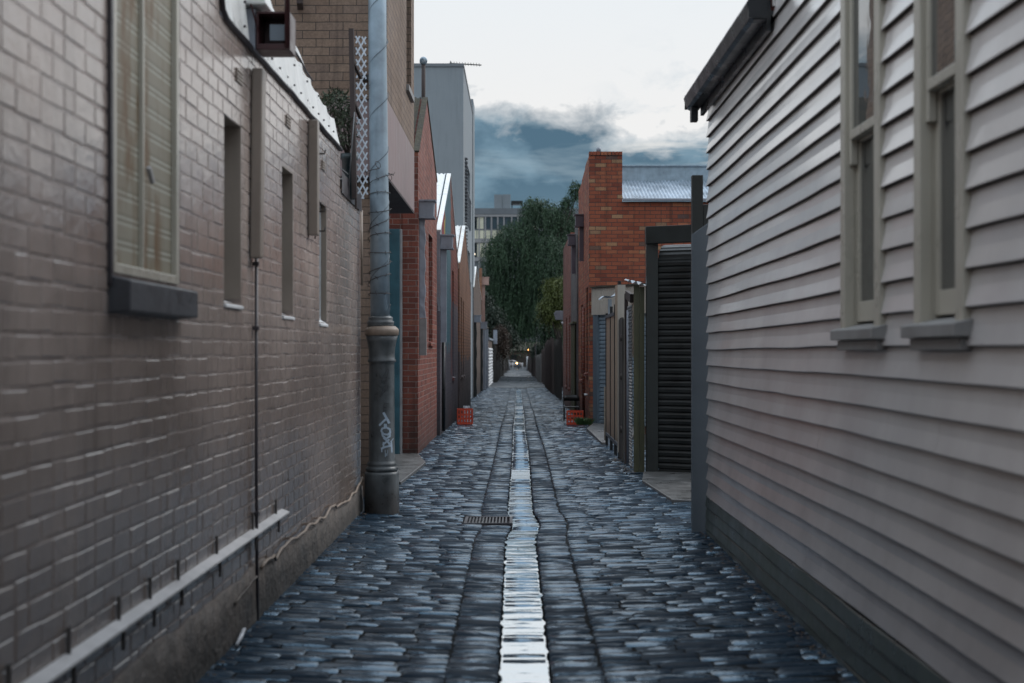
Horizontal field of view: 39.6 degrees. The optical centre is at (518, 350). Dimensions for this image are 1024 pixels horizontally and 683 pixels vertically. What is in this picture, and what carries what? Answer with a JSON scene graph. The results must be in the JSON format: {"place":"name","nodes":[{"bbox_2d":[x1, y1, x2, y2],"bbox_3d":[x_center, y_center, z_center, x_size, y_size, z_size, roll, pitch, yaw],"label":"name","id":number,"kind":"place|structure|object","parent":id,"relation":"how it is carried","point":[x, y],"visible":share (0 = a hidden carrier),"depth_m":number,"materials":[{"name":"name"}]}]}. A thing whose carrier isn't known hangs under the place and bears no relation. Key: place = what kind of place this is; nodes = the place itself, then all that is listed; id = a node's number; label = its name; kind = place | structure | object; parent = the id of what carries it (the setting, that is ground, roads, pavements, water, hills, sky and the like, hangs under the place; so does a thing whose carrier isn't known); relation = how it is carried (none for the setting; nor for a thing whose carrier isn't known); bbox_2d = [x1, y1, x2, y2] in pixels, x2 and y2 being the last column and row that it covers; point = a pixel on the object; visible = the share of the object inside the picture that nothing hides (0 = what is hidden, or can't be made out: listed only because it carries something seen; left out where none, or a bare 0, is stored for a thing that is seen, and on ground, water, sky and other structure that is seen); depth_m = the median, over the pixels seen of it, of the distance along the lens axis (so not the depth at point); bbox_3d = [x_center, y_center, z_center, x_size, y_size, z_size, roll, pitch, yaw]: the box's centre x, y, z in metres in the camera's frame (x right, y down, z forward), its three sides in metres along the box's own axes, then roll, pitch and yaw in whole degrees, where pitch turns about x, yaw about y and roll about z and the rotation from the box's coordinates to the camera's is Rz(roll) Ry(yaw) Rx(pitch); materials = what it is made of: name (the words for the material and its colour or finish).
{"place":"outdoors","nodes":[
{"label":"outdoors","id":0,"kind":"place"},
{"bbox_2d":[395,453,425,484],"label":"pavement","id":1,"kind":"structure","parent":0,"point":[408,465],"depth_m":19.56,"materials":[{"name":"concrete"}]},
{"bbox_2d":[488,369,544,387],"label":"asphalt lane","id":2,"kind":"structure","parent":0,"point":[517,378],"depth_m":110.13,"materials":[{"name":"grey asphalt"}]},
{"bbox_2d":[510,360,521,367],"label":"parked car","id":3,"kind":"object","parent":2,"relation":"on","point":[518,364],"visible":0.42,"depth_m":282.11,"materials":[{"name":"silver metal"}]},
{"bbox_2d":[196,387,858,682],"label":"cobblestones","id":4,"kind":"structure","parent":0,"point":[572,656],"depth_m":9.72,"materials":[{"name":"grey stone"}]},
{"bbox_2d":[235,628,245,645],"bbox_3d":[-1.507,1.556,7.750,0.026,0.045,0.342,0,0,-4],"label":"litter strip","id":5,"kind":"object","parent":4,"relation":"on","point":[241,634],"visible":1,"depth_m":7.70,"materials":[{"name":"plastic"}]},
{"bbox_2d":[271,0,413,496],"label":"brick building","id":6,"kind":"structure","parent":4,"relation":"on","point":[322,35],"depth_m":15.40,"materials":[{"name":"brown brick"}]},
{"bbox_2d":[406,84,413,102],"bbox_3d":[-1.473,-4.135,18.350,0.205,1.730,0.900,0,0,0],"label":"window","id":7,"kind":"structure","parent":6,"relation":"in","point":[408,88],"depth_m":18.19,"materials":[{"name":"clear glass"}]},
{"bbox_2d":[364,0,398,514],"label":"vent column","id":8,"kind":"structure","parent":4,"relation":"on","point":[381,486],"depth_m":14.01,"materials":[{"name":"grey metal"}]},
{"bbox_2d":[361,161,394,305],"bbox_3d":[-1.390,-1.133,14.087,0.281,1.433,0.336,0,0,33],"label":"barbed wire","id":9,"kind":"object","parent":8,"relation":"attached to","point":[377,224],"visible":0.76,"depth_m":14.02,"materials":[{"name":"grey metal"}]},
{"bbox_2d":[457,408,472,423],"bbox_3d":[-1.200,1.486,32.000,0.354,0.346,0.334,0,0,-5],"label":"milk crate","id":10,"kind":"object","parent":4,"relation":"on","point":[465,415],"visible":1,"depth_m":31.84,"materials":[{"name":"red plastic"}]},
{"bbox_2d":[464,516,512,527],"bbox_3d":[-0.287,1.671,13.825,0.465,0.050,0.550,0,0,0],"label":"drain grate","id":11,"kind":"object","parent":4,"relation":"on","point":[500,520],"visible":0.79,"depth_m":13.83,"materials":[{"name":"grey metal"}]},
{"bbox_2d":[499,389,549,682],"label":"gutter stones","id":12,"kind":"object","parent":4,"relation":"on","point":[519,488],"visible":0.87,"depth_m":12.65,"materials":[{"name":"grey stone"}]},
{"bbox_2d":[499,389,549,682],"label":"water","id":13,"kind":"structure","parent":12,"relation":"on","point":[514,672],"depth_m":9.24,"materials":[{"name":"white liquid"}]},
{"bbox_2d":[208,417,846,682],"bbox_3d":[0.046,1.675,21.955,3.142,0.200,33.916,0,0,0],"label":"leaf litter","id":14,"kind":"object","parent":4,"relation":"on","point":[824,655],"visible":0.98,"depth_m":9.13,"materials":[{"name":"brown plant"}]},
{"bbox_2d":[563,395,579,420],"bbox_3d":[1.220,1.320,32.469,0.382,0.591,0.398,0,0,0],"label":"folding chair","id":15,"kind":"object","parent":4,"relation":"on","point":[571,397],"visible":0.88,"depth_m":32.57,"materials":[{"name":"black metal"}]},
{"bbox_2d":[567,410,582,424],"bbox_3d":[1.270,1.503,31.750,0.374,0.306,0.334,0,0,3],"label":"milk crate","id":16,"kind":"object","parent":4,"relation":"on","point":[573,415],"visible":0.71,"depth_m":31.59,"materials":[{"name":"red plastic"}]},
{"bbox_2d":[572,417,594,424],"bbox_3d":[1.412,1.520,30.583,0.466,0.160,0.495,0,0,-42],"label":"weed","id":17,"kind":"object","parent":4,"relation":"on","point":[581,421],"visible":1,"depth_m":30.51,"materials":[{"name":"green plant"}]},
{"bbox_2d":[604,387,604,439],"bbox_3d":[1.492,1.070,24.040,0.075,0.900,0.040,0,0,0],"label":"timber stake","id":18,"kind":"object","parent":4,"relation":"on","point":[604,413],"visible":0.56,"depth_m":24.02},
{"bbox_2d":[599,294,614,445],"bbox_3d":[1.508,0.336,23.900,0.304,2.628,0.602,0,0,0],"label":"canopy sheet","id":19,"kind":"object","parent":4,"relation":"on","point":[609,302],"visible":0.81,"depth_m":23.70,"materials":[{"name":"metal"}]},
{"bbox_2d":[605,281,624,458],"bbox_3d":[1.518,0.290,22.420,0.115,2.620,3.100,0,0,0],"label":"sheet fence","id":20,"kind":"object","parent":4,"relation":"on","point":[612,318],"visible":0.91,"depth_m":22.17,"materials":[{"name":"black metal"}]},
{"bbox_2d":[590,283,645,426],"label":"garage","id":21,"kind":"structure","parent":4,"relation":"on","point":[599,309],"depth_m":30.54,"materials":[{"name":"beige metal"}]},
{"bbox_2d":[599,313,645,426],"bbox_3d":[2.336,0.385,29.683,0.025,2.370,2.188,0,0,-32],"label":"roller door","id":22,"kind":"structure","parent":21,"relation":"in","point":[602,317],"depth_m":30.51,"materials":[{"name":"metal"}]},
{"bbox_2d":[619,317,623,460],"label":"timber gate","id":23,"kind":"structure","parent":4,"relation":"on","point":[621,388],"depth_m":20.30,"materials":[{"name":"wood"}]},
{"bbox_2d":[624,291,633,467],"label":"gate","id":24,"kind":"structure","parent":4,"relation":"on","point":[628,344],"depth_m":19.73,"materials":[{"name":"metal"}]},
{"bbox_2d":[634,285,644,471],"bbox_3d":[1.585,0.405,18.922,0.140,2.510,0.605,0,0,0],"label":"paling fence","id":25,"kind":"object","parent":4,"relation":"on","point":[639,379],"visible":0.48,"depth_m":18.62,"materials":[{"name":"green paint"}]},
{"bbox_2d":[624,279,645,285],"bbox_3d":[1.550,-0.900,18.850,0.240,0.127,0.703,0,0,0],"label":"iron offcut","id":26,"kind":"object","parent":25,"relation":"on","point":[635,282],"visible":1,"depth_m":18.72,"materials":[{"name":"silver metal"}]},
{"bbox_2d":[645,225,690,472],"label":"roller gate","id":27,"kind":"structure","parent":4,"relation":"on","point":[668,358],"depth_m":18.38,"materials":[{"name":"black metal"}]},
{"bbox_2d":[691,223,708,531],"bbox_3d":[1.609,0.251,12.550,0.156,2.758,0.060,0,0,0],"label":"steel fence post","id":28,"kind":"object","parent":4,"relation":"on","point":[699,357],"visible":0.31,"depth_m":12.52,"materials":[{"name":"grey metal"}]},
{"bbox_2d":[691,175,708,234],"bbox_3d":[1.701,0.040,13.200,0.180,3.320,0.100,0,0,0],"label":"timber post","id":29,"kind":"object","parent":4,"relation":"on","point":[699,211],"visible":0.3,"depth_m":13.15,"materials":[{"name":"green paint"}]},
{"bbox_2d":[414,0,747,207],"label":"sky","id":30,"kind":"structure","parent":0,"point":[556,82],"materials":[{"name":"white"}]},
{"bbox_2d":[587,423,633,444],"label":"pavement","id":31,"kind":"structure","parent":0,"point":[595,431],"depth_m":27.38,"materials":[{"name":"concrete"}]},
{"bbox_2d":[642,472,690,501],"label":"pavement","id":32,"kind":"structure","parent":0,"point":[674,486],"depth_m":16.69,"materials":[{"name":"concrete"}]},
{"bbox_2d":[684,0,1023,682],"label":"weatherboard house","id":33,"kind":"structure","parent":0,"point":[864,504],"depth_m":6.57,"materials":[{"name":"paint"}]},
{"bbox_2d":[830,0,886,349],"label":"window","id":34,"kind":"structure","parent":33,"relation":"in","point":[862,39],"depth_m":6.95,"materials":[{"name":"grey paint"}]},
{"bbox_2d":[900,0,973,349],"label":"window","id":35,"kind":"structure","parent":33,"relation":"in","point":[941,44],"depth_m":5.66,"materials":[{"name":"grey paint"}]},
{"bbox_3d":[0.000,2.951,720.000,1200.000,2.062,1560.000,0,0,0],"label":"ground","id":36,"kind":"structure","parent":0,"visible":0},
{"bbox_2d":[0,0,363,682],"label":"brick building","id":37,"kind":"structure","parent":36,"relation":"on","point":[181,283],"depth_m":6.31,"materials":[{"name":"beige brick"}]},
{"bbox_2d":[106,0,197,319],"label":"window","id":38,"kind":"structure","parent":37,"relation":"in","point":[142,43],"depth_m":5.93,"materials":[{"name":"grey paint"}]},
{"bbox_2d":[224,116,243,309],"bbox_3d":[-1.631,-0.755,7.840,0.146,1.050,0.480,0,0,0],"label":"window","id":39,"kind":"structure","parent":37,"relation":"in","point":[232,133],"depth_m":8.07,"materials":[{"name":"white paint"}]},
{"bbox_2d":[282,165,294,319],"bbox_3d":[-1.631,-0.725,9.700,0.146,1.030,0.480,0,0,0],"label":"window","id":40,"kind":"structure","parent":37,"relation":"in","point":[287,176],"depth_m":9.93,"materials":[{"name":"white paint"}]},
{"bbox_2d":[319,202,327,326],"bbox_3d":[-1.596,-0.700,11.460,0.076,1.020,0.440,0,0,0],"label":"window","id":41,"kind":"structure","parent":37,"relation":"in","point":[322,215],"depth_m":11.67,"materials":[{"name":"white paint"}]},
{"bbox_2d":[340,112,354,185],"bbox_3d":[-1.584,-1.840,12.949,0.235,0.681,0.052,0,0,-35],"label":"garden stake","id":42,"kind":"object","parent":37,"relation":"on","point":[351,150],"visible":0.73,"depth_m":13.00,"materials":[{"name":"wood"}]},
{"bbox_2d":[340,153,357,199],"bbox_3d":[-1.568,-1.610,13.200,0.162,0.420,0.162,0,0,0],"label":"plant pot","id":43,"kind":"object","parent":37,"relation":"on","point":[345,158],"visible":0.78,"depth_m":13.14,"materials":[{"name":"grey"}]},
{"bbox_2d":[319,86,360,152],"bbox_3d":[-1.679,-2.104,13.252,0.425,0.695,0.521,0,0,0],"label":"shrub","id":44,"kind":"object","parent":43,"relation":"in","point":[342,116],"visible":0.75,"depth_m":13.15,"materials":[{"name":"green plant"}]},
{"bbox_2d":[349,28,362,198],"bbox_3d":[-1.506,-2.180,13.143,0.086,1.561,0.160,0,0,20],"label":"timber post","id":45,"kind":"object","parent":37,"relation":"on","point":[353,67],"visible":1,"depth_m":13.08,"materials":[{"name":"wood"}]},
{"bbox_2d":[354,36,367,208],"bbox_3d":[-1.475,-2.132,13.323,0.146,1.623,0.042,0,0,-19],"label":"trellis","id":46,"kind":"object","parent":37,"relation":"on","point":[362,113],"visible":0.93,"depth_m":13.32,"materials":[{"name":"white wood"}]},
{"bbox_2d":[389,57,437,453],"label":"brick outbuilding","id":47,"kind":"structure","parent":36,"relation":"on","point":[418,227],"depth_m":21.98,"materials":[{"name":"red brick"}]},
{"bbox_2d":[414,63,474,397],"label":"apartment tower","id":48,"kind":"structure","parent":36,"relation":"on","point":[451,108],"depth_m":45.40,"materials":[{"name":"grey concrete"}]},
{"bbox_2d":[450,61,480,66],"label":"tv antenna","id":49,"kind":"object","parent":48,"relation":"on","point":[476,64],"visible":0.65,"depth_m":45.98,"materials":[{"name":"black metal"}]},
{"bbox_2d":[437,173,458,434],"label":"brick outbuilding","id":50,"kind":"structure","parent":36,"relation":"on","point":[447,329],"depth_m":29.56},
{"bbox_2d":[455,225,470,417],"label":"brick outbuilding","id":51,"kind":"structure","parent":36,"relation":"on","point":[464,342],"depth_m":38.08,"materials":[{"name":"brown brick"}]},
{"bbox_2d":[473,266,489,396],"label":"brick outbuilding","id":52,"kind":"structure","parent":36,"relation":"on","point":[479,322],"depth_m":60.99,"materials":[{"name":"grey brick"}]},
{"bbox_2d":[483,327,488,388],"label":"timber shed","id":53,"kind":"structure","parent":36,"relation":"on","point":[485,358],"depth_m":70.00,"materials":[{"name":"grey wood"}]},
{"bbox_2d":[488,330,496,385],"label":"garage","id":54,"kind":"structure","parent":36,"relation":"on","point":[490,365],"depth_m":86.43,"materials":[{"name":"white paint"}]},
{"bbox_2d":[488,348,492,385],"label":"roller door","id":55,"kind":"structure","parent":54,"relation":"in","point":[490,369],"depth_m":83.35,"materials":[{"name":"white paint"}]},
{"bbox_2d":[493,344,499,382],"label":"paling fence","id":56,"kind":"object","parent":36,"relation":"on","point":[496,370],"visible":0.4,"depth_m":97.20,"materials":[{"name":"grey wood"}]},
{"bbox_2d":[490,323,512,366],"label":"bush","id":57,"kind":"object","parent":36,"relation":"on","point":[502,347],"visible":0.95,"depth_m":97.87,"materials":[{"name":"green plant"}]},
{"bbox_2d":[485,290,523,364],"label":"street tree","id":58,"kind":"object","parent":36,"relation":"on","point":[493,318],"visible":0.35,"depth_m":117.75,"materials":[{"name":"green plant"}]},
{"bbox_2d":[500,355,509,376],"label":"paling fence","id":59,"kind":"object","parent":36,"relation":"on","point":[503,368],"visible":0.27,"depth_m":153.62,"materials":[{"name":"grey wood"}]},
{"bbox_2d":[508,342,543,366],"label":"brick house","id":60,"kind":"structure","parent":36,"relation":"on","point":[523,360],"depth_m":298.00,"materials":[{"name":"brown brick"}]},
{"bbox_2d":[475,194,578,341],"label":"office block","id":61,"kind":"structure","parent":36,"relation":"on","point":[488,221],"depth_m":334.94,"materials":[{"name":"concrete"}]},
{"bbox_2d":[477,217,482,228],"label":"window","id":62,"kind":"structure","parent":61,"relation":"in","point":[481,218],"depth_m":334.93,"materials":[{"name":"beige glass"}]},
{"bbox_2d":[477,230,482,238],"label":"window","id":63,"kind":"structure","parent":61,"relation":"in","point":[481,231],"depth_m":334.93,"materials":[{"name":"beige glass"}]},
{"bbox_2d":[477,243,482,256],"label":"window","id":64,"kind":"structure","parent":61,"relation":"in","point":[481,244],"depth_m":334.93,"materials":[{"name":"beige glass"}]},
{"bbox_2d":[484,217,489,228],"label":"window","id":65,"kind":"structure","parent":61,"relation":"in","point":[487,218],"depth_m":334.93,"materials":[{"name":"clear glass"}]},
{"bbox_2d":[484,230,489,238],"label":"window","id":66,"kind":"structure","parent":61,"relation":"in","point":[487,231],"depth_m":334.93,"materials":[{"name":"beige glass"}]},
{"bbox_2d":[492,217,496,228],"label":"window","id":67,"kind":"structure","parent":61,"relation":"in","point":[494,219],"depth_m":334.93,"materials":[{"name":"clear glass"}]},
{"bbox_2d":[498,217,502,228],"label":"window","id":68,"kind":"structure","parent":61,"relation":"in","point":[500,219],"depth_m":334.93,"materials":[{"name":"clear glass"}]},
{"bbox_2d":[505,217,510,228],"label":"window","id":69,"kind":"structure","parent":61,"relation":"in","point":[509,218],"depth_m":334.93,"materials":[{"name":"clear glass"}]},
{"bbox_2d":[478,180,580,361],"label":"weeping tree","id":70,"kind":"object","parent":36,"relation":"on","point":[515,299],"visible":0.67,"depth_m":138.47,"materials":[{"name":"green plant"}]},
{"bbox_2d":[528,356,530,372],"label":"paling fence","id":71,"kind":"object","parent":36,"relation":"on","point":[529,364],"visible":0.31,"depth_m":192.20,"materials":[{"name":"grey wood"}]},
{"bbox_2d":[531,344,535,377],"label":"sheet fence","id":72,"kind":"object","parent":36,"relation":"on","point":[533,366],"visible":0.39,"depth_m":132.62,"materials":[{"name":"grey metal"}]},
{"bbox_2d":[529,344,543,357],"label":"hedge bush","id":73,"kind":"object","parent":36,"relation":"on","point":[540,347],"visible":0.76,"depth_m":124.73,"materials":[{"name":"green plant"}]},
{"bbox_2d":[536,354,540,382],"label":"paling fence","id":74,"kind":"object","parent":36,"relation":"on","point":[538,368],"visible":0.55,"depth_m":104.95,"materials":[{"name":"grey wood"}]},
{"bbox_2d":[541,347,544,384],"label":"paling fence","id":75,"kind":"object","parent":36,"relation":"on","point":[543,366],"visible":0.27,"depth_m":86.55,"materials":[{"name":"grey wood"}]},
{"bbox_2d":[533,272,562,386],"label":"olive tree","id":76,"kind":"object","parent":36,"relation":"on","point":[551,303],"visible":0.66,"depth_m":75.67,"materials":[{"name":"green plant"}]},
{"bbox_2d":[545,337,553,393],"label":"paling fence","id":77,"kind":"object","parent":36,"relation":"on","point":[549,365],"visible":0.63,"depth_m":65.42,"materials":[{"name":"grey wood"}]},
{"bbox_2d":[554,337,561,399],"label":"paling fence","id":78,"kind":"object","parent":36,"relation":"on","point":[557,368],"visible":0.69,"depth_m":54.15,"materials":[{"name":"grey wood"}]},
{"bbox_2d":[554,311,562,324],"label":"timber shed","id":79,"kind":"structure","parent":36,"relation":"on","point":[558,315],"depth_m":47.55,"materials":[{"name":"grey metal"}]},
{"bbox_2d":[563,228,578,414],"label":"brick outbuilding","id":80,"kind":"structure","parent":36,"relation":"on","point":[571,317],"depth_m":39.25,"materials":[{"name":"red brick"}]},
{"bbox_2d":[574,147,708,434],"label":"brick building","id":81,"kind":"structure","parent":36,"relation":"on","point":[610,224],"depth_m":31.00,"materials":[{"name":"red brick"}]}
]}

